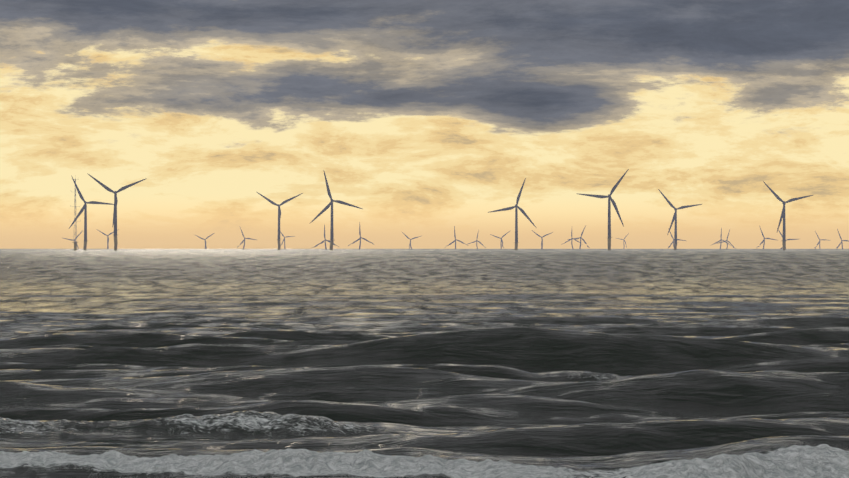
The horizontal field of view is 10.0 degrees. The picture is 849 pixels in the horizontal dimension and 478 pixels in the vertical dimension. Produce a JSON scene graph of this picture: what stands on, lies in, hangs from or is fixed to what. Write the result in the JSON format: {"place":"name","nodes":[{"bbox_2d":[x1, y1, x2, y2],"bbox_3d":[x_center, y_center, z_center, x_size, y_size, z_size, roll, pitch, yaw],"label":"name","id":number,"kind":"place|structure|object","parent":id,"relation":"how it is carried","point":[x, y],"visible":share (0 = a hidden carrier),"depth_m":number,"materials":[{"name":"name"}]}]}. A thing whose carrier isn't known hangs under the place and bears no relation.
{"place":"outdoors","nodes":[
{"label":"outdoors","id":0,"kind":"place"},
{"bbox_2d":[0,249,848,477],"bbox_3d":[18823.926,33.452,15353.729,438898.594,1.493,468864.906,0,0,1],"label":"sea","id":1,"kind":"structure","parent":0,"point":[425,363],"depth_m":109.13,"materials":[{"name":"black liquid"}]},
{"bbox_2d":[70,179,80,250],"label":"lattice mast","id":2,"kind":"object","parent":1,"relation":"in","point":[75,234],"visible":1,"depth_m":7405.60,"materials":[{"name":"metal"}]},
{"bbox_2d":[69,175,113,249],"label":"turbine","id":3,"kind":"object","parent":1,"relation":"in","point":[84,208],"visible":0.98,"depth_m":8438.47,"materials":[{"name":"grey metal"}]},
{"bbox_2d":[98,229,118,248],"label":"turbine","id":4,"kind":"object","parent":1,"relation":"in","point":[107,237],"visible":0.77,"depth_m":19690.86,"materials":[{"name":"grey metal"}]},
{"bbox_2d":[87,173,146,250],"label":"turbine","id":5,"kind":"object","parent":1,"relation":"in","point":[115,208],"visible":1,"depth_m":7570.99,"materials":[{"name":"grey metal"}]},
{"bbox_2d":[195,233,213,248],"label":"turbine","id":6,"kind":"object","parent":1,"relation":"in","point":[205,240],"visible":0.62,"depth_m":21092.54,"materials":[{"name":"grey metal"}]},
{"bbox_2d":[237,227,255,248],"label":"turbine","id":7,"kind":"object","parent":1,"relation":"in","point":[244,239],"visible":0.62,"depth_m":19683.37,"materials":[{"name":"grey metal"}]},
{"bbox_2d":[257,192,302,249],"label":"turbine","id":8,"kind":"object","parent":1,"relation":"in","point":[279,214],"visible":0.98,"depth_m":9521.39,"materials":[{"name":"grey metal"}]},
{"bbox_2d":[280,231,294,248],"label":"turbine","id":9,"kind":"object","parent":1,"relation":"in","point":[284,239],"visible":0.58,"depth_m":23621.79,"materials":[{"name":"grey metal"}]},
{"bbox_2d":[312,225,338,249],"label":"turbine","id":10,"kind":"object","parent":1,"relation":"in","point":[325,240],"visible":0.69,"depth_m":16399.52,"materials":[{"name":"grey metal"}]},
{"bbox_2d":[310,171,361,249],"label":"turbine","id":11,"kind":"object","parent":1,"relation":"in","point":[331,240],"visible":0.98,"depth_m":8086.20,"materials":[{"name":"grey metal"}]},
{"bbox_2d":[348,224,372,249],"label":"turbine","id":12,"kind":"object","parent":1,"relation":"in","point":[360,238],"visible":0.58,"depth_m":16398.16,"materials":[{"name":"grey metal"}]},
{"bbox_2d":[401,231,420,248],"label":"turbine","id":13,"kind":"object","parent":1,"relation":"in","point":[410,239],"visible":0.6,"depth_m":21082.00,"materials":[{"name":"grey metal"}]},
{"bbox_2d":[445,226,466,248],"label":"turbine","id":14,"kind":"object","parent":1,"relation":"in","point":[455,240],"visible":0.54,"depth_m":18444.38,"materials":[{"name":"grey metal"}]},
{"bbox_2d":[468,230,485,248],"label":"turbine","id":15,"kind":"object","parent":1,"relation":"in","point":[476,241],"visible":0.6,"depth_m":22701.58,"materials":[{"name":"grey metal"}]},
{"bbox_2d":[490,230,510,248],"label":"turbine","id":16,"kind":"object","parent":1,"relation":"in","point":[501,239],"visible":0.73,"depth_m":21078.44,"materials":[{"name":"grey metal"}]},
{"bbox_2d":[490,178,535,249],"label":"turbine","id":17,"kind":"object","parent":1,"relation":"in","point":[516,206],"visible":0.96,"depth_m":8677.73,"materials":[{"name":"grey metal"}]},
{"bbox_2d":[533,231,552,248],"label":"turbine","id":18,"kind":"object","parent":1,"relation":"in","point":[542,239],"visible":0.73,"depth_m":19670.38,"materials":[{"name":"grey metal"}]},
{"bbox_2d":[561,231,582,248],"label":"turbine","id":19,"kind":"object","parent":1,"relation":"in","point":[571,240],"visible":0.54,"depth_m":21075.76,"materials":[{"name":"grey metal"}]},
{"bbox_2d":[567,225,589,248],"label":"turbine","id":20,"kind":"object","parent":1,"relation":"in","point":[580,239],"visible":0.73,"depth_m":18440.13,"materials":[{"name":"grey metal"}]},
{"bbox_2d":[576,169,628,249],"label":"turbine","id":21,"kind":"object","parent":1,"relation":"in","point":[609,197],"visible":1,"depth_m":7762.14,"materials":[{"name":"grey metal"}]},
{"bbox_2d":[668,228,685,247],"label":"turbine","id":22,"kind":"object","parent":1,"relation":"in","point":[673,240],"visible":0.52,"depth_m":19663.61,"materials":[{"name":"grey metal"}]},
{"bbox_2d":[658,189,701,249],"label":"turbine","id":23,"kind":"object","parent":1,"relation":"in","point":[675,219],"visible":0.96,"depth_m":9513.89,"materials":[{"name":"grey metal"}]},
{"bbox_2d":[712,228,730,248],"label":"turbine","id":24,"kind":"object","parent":1,"relation":"in","point":[721,240],"visible":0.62,"depth_m":21067.38,"materials":[{"name":"grey metal"}]},
{"bbox_2d":[716,230,735,248],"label":"turbine","id":25,"kind":"object","parent":1,"relation":"in","point":[727,242],"visible":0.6,"depth_m":21848.06,"materials":[{"name":"grey metal"}]},
{"bbox_2d":[758,225,775,248],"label":"turbine","id":26,"kind":"object","parent":1,"relation":"in","point":[764,239],"visible":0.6,"depth_m":18430.33,"materials":[{"name":"grey metal"}]},
{"bbox_2d":[763,181,812,249],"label":"turbine","id":27,"kind":"object","parent":1,"relation":"in","point":[783,240],"visible":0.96,"depth_m":8423.88,"materials":[{"name":"grey metal"}]},
{"bbox_2d":[836,229,848,248],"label":"turbine","id":28,"kind":"object","parent":1,"relation":"in","point":[841,241],"visible":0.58,"depth_m":19655.66,"materials":[{"name":"grey metal"}]},
{"bbox_2d":[0,0,848,248],"label":"sky","id":29,"kind":"structure","parent":0,"point":[428,118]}
]}

